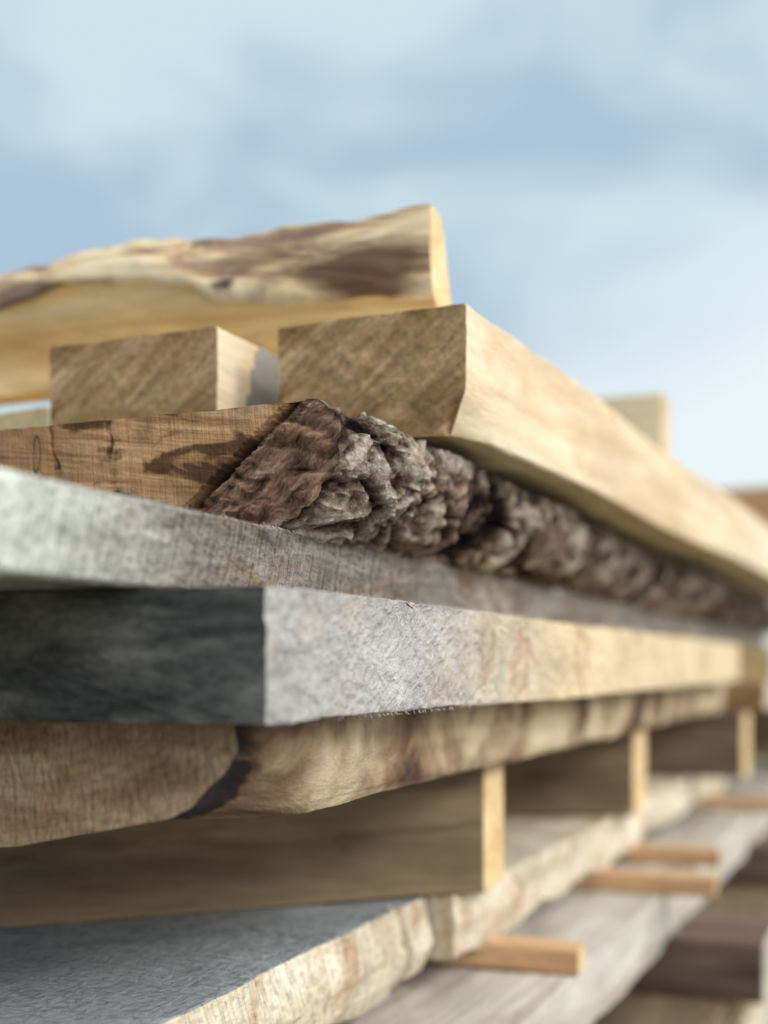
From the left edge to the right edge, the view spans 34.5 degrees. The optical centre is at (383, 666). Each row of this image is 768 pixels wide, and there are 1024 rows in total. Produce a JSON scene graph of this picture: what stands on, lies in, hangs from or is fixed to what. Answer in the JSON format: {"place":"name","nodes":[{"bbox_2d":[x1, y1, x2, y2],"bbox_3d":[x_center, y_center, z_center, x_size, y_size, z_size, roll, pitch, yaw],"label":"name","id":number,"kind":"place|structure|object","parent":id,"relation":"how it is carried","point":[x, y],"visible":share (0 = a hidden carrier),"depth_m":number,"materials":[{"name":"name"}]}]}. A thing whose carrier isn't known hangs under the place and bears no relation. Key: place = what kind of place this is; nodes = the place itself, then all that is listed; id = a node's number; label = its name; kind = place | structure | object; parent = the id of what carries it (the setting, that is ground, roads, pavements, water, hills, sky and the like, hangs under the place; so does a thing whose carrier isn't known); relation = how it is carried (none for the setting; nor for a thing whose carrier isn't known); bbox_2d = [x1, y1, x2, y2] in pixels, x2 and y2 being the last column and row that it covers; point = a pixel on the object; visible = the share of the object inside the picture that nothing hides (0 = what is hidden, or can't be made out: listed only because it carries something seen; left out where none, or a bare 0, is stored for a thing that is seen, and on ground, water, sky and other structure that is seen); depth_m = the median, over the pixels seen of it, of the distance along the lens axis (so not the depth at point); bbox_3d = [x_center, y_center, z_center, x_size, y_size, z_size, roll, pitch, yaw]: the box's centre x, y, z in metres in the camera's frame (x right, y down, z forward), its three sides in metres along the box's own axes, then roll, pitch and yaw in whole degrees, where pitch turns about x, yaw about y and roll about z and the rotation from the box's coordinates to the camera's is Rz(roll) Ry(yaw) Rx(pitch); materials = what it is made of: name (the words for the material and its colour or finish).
{"place":"outdoors","nodes":[
{"label":"outdoors","id":0,"kind":"place"},
{"bbox_2d":[0,0,767,645],"label":"sky","id":1,"kind":"structure","parent":0,"point":[594,173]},
{"bbox_2d":[749,755,767,832],"bbox_3d":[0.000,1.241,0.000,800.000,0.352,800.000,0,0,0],"label":"ground","id":2,"kind":"structure","parent":0,"point":[758,765],"depth_m":15.08,"materials":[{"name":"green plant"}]},
{"bbox_3d":[0.125,1.181,1.732,0.801,0.142,0.124,0,0,23],"label":"support timber","id":3,"kind":"object","parent":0,"visible":0},
{"bbox_3d":[0.387,1.070,1.518,0.159,0.043,1.856,0,0,23],"label":"stacked plank","id":4,"kind":"object","parent":3,"relation":"on","visible":0},
{"bbox_3d":[0.389,1.008,1.488,0.133,0.043,1.897,0,0,23],"label":"stacked plank","id":5,"kind":"object","parent":4,"relation":"on","visible":0},
{"bbox_3d":[0.355,0.948,1.460,0.174,0.043,1.860,0,0,23],"label":"stacked plank","id":6,"kind":"object","parent":5,"relation":"on","visible":0},
{"bbox_3d":[0.384,0.881,1.525,0.170,0.053,1.864,0,0,23],"label":"stacked plank","id":7,"kind":"object","parent":6,"relation":"on","visible":0},
{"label":"stacked plank","id":8,"kind":"object","parent":7,"relation":"on","visible":0},
{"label":"stacked plank","id":9,"kind":"object","parent":8,"relation":"on","visible":0},
{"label":"stacked plank","id":10,"kind":"object","parent":9,"relation":"on","visible":0},
{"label":"stacked plank","id":11,"kind":"object","parent":10,"relation":"on","visible":0},
{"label":"stacked plank","id":12,"kind":"object","parent":11,"relation":"on","visible":0},
{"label":"stacked plank","id":13,"kind":"object","parent":12,"relation":"on","visible":0},
{"bbox_2d":[741,996,767,1023],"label":"stacked plank","id":14,"kind":"object","parent":13,"relation":"on","point":[756,1013],"visible":0.07,"depth_m":1.41,"materials":[{"name":"beige wood"}]},
{"bbox_2d":[593,832,767,1023],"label":"stacked plank","id":15,"kind":"object","parent":14,"relation":"on","point":[632,1007],"visible":0.11,"depth_m":1.17,"materials":[{"name":"brown wood"}]},
{"bbox_2d":[627,909,767,1003],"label":"brown cross plank","id":16,"kind":"object","parent":15,"relation":"on","point":[712,954],"visible":0.22,"depth_m":1.18,"materials":[{"name":"brown wood"}]},
{"bbox_2d":[339,776,767,1023],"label":"pale plank","id":17,"kind":"object","parent":16,"relation":"on","point":[623,937],"visible":0.56,"depth_m":0.96,"materials":[{"name":"beige wood"}]},
{"bbox_2d":[425,935,584,975],"bbox_3d":[0.030,0.199,0.875,0.220,0.019,0.028,0,0,19],"label":"wooden sticker","id":18,"kind":"object","parent":17,"relation":"on","point":[540,955],"visible":0.48,"depth_m":0.84,"materials":[{"name":"brown wood"}]},
{"bbox_2d":[0,896,432,1023],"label":"waney plank","id":19,"kind":"object","parent":18,"relation":"on","point":[334,963],"visible":0.73,"depth_m":0.64,"materials":[{"name":"grey wood"}]},
{"bbox_2d":[0,763,503,928],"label":"cross plank","id":20,"kind":"object","parent":19,"relation":"on","point":[443,835],"visible":0.71,"depth_m":0.75,"materials":[{"name":"beige wood"}]},
{"bbox_2d":[721,833,767,884],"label":"brown cross plank","id":21,"kind":"object","parent":15,"relation":"on","point":[751,867],"visible":0.08,"depth_m":1.79,"materials":[{"name":"brown wood"}]},
{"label":"pale plank","id":22,"kind":"object","parent":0,"visible":0},
{"bbox_2d":[569,868,716,896],"bbox_3d":[0.197,0.199,1.156,0.220,0.019,0.028,0,0,19],"label":"wooden sticker","id":23,"kind":"object","parent":22,"relation":"on","point":[669,883],"visible":0.63,"depth_m":1.13,"materials":[{"name":"brown wood"}]},
{"bbox_2d":[423,777,740,960],"bbox_3d":[0.155,0.171,1.556,0.408,0.052,1.501,0,0,23],"label":"pale plank","id":24,"kind":"object","parent":23,"relation":"on","point":[550,856],"visible":0.19,"depth_m":1.03,"materials":[{"name":"beige wood"}]},
{"bbox_2d":[503,729,645,815],"bbox_3d":[-0.020,0.104,1.234,0.572,0.086,0.052,0,0,0],"label":"cross plank","id":25,"kind":"object","parent":24,"relation":"on","point":[604,777],"visible":0.28,"depth_m":1.21,"materials":[{"name":"brown wood"}]},
{"bbox_2d":[646,712,749,777],"bbox_3d":[0.236,0.104,1.687,0.515,0.086,0.052,0,0,10],"label":"cross plank","id":26,"kind":"object","parent":24,"relation":"on","point":[714,745],"visible":0.39,"depth_m":1.63,"materials":[{"name":"brown wood"}]},
{"bbox_2d":[0,682,724,846],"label":"waney plank","id":27,"kind":"object","parent":26,"relation":"on","point":[61,779],"visible":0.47,"depth_m":0.50,"materials":[{"name":"brown wood"}]},
{"bbox_2d":[0,582,739,727],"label":"rough sawn plank","id":28,"kind":"object","parent":27,"relation":"on","point":[261,655],"visible":1,"depth_m":0.47,"materials":[{"name":"grey wood"}]},
{"bbox_2d":[719,710,767,754],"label":"cross plank","id":29,"kind":"object","parent":24,"relation":"on","point":[758,732],"visible":0.05,"depth_m":2.04,"materials":[{"name":"beige wood"}]},
{"bbox_2d":[720,680,767,710],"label":"pale plank","id":30,"kind":"object","parent":29,"relation":"on","point":[745,695],"visible":0.08,"depth_m":1.73,"materials":[{"name":"brown wood"}]},
{"bbox_2d":[739,646,767,679],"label":"pale plank","id":31,"kind":"object","parent":30,"relation":"on","point":[753,663],"visible":0.2,"depth_m":1.75,"materials":[{"name":"beige wood"}]},
{"bbox_2d":[0,468,765,646],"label":"weathered plank","id":32,"kind":"object","parent":31,"relation":"on","point":[57,536],"visible":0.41,"depth_m":0.50,"materials":[{"name":"grey wood"}]},
{"bbox_2d":[0,399,767,635],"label":"bark edged plank","id":33,"kind":"object","parent":32,"relation":"on","point":[320,471],"visible":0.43,"depth_m":0.60,"materials":[{"name":"brown wood"}]},
{"bbox_2d":[0,407,50,429],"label":"timber beam","id":34,"kind":"structure","parent":33,"relation":"on","point":[34,417],"depth_m":0.80,"materials":[{"name":"brown wood"}]},
{"bbox_2d":[50,326,278,425],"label":"timber beam","id":35,"kind":"structure","parent":33,"relation":"on","point":[213,368],"depth_m":0.69,"materials":[{"name":"brown wood"}]},
{"bbox_2d":[278,304,767,602],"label":"timber beam","id":36,"kind":"structure","parent":33,"relation":"on","point":[468,383],"depth_m":0.71,"materials":[{"name":"brown wood"}]},
{"bbox_2d":[0,204,450,406],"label":"live edge slab","id":37,"kind":"object","parent":36,"relation":"on","point":[259,289],"depth_m":0.78,"materials":[{"name":"beige wood"}]},
{"bbox_2d":[598,393,668,455],"bbox_3d":[0.123,-0.226,1.294,0.340,0.084,0.042,0,0,23],"label":"cross plank","id":38,"kind":"object","parent":36,"relation":"on","point":[646,416],"visible":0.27,"depth_m":1.22,"materials":[{"name":"brown wood"}]},
{"bbox_2d":[720,486,767,525],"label":"cross plank","id":39,"kind":"object","parent":36,"relation":"on","point":[753,500],"visible":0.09,"depth_m":1.88,"materials":[{"name":"brown wood"}]},
{"bbox_2d":[612,844,720,867],"bbox_3d":[0.255,0.198,1.314,0.201,0.019,0.027,0,0,19],"label":"wooden sticker","id":40,"kind":"object","parent":22,"relation":"on","point":[685,855],"visible":0.59,"depth_m":1.29,"materials":[{"name":"brown wood"}]},
{"bbox_2d":[688,796,767,811],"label":"wooden sticker","id":41,"kind":"object","parent":22,"relation":"on","point":[752,804],"visible":0.48,"depth_m":1.77,"materials":[{"name":"brown wood"}]}
]}

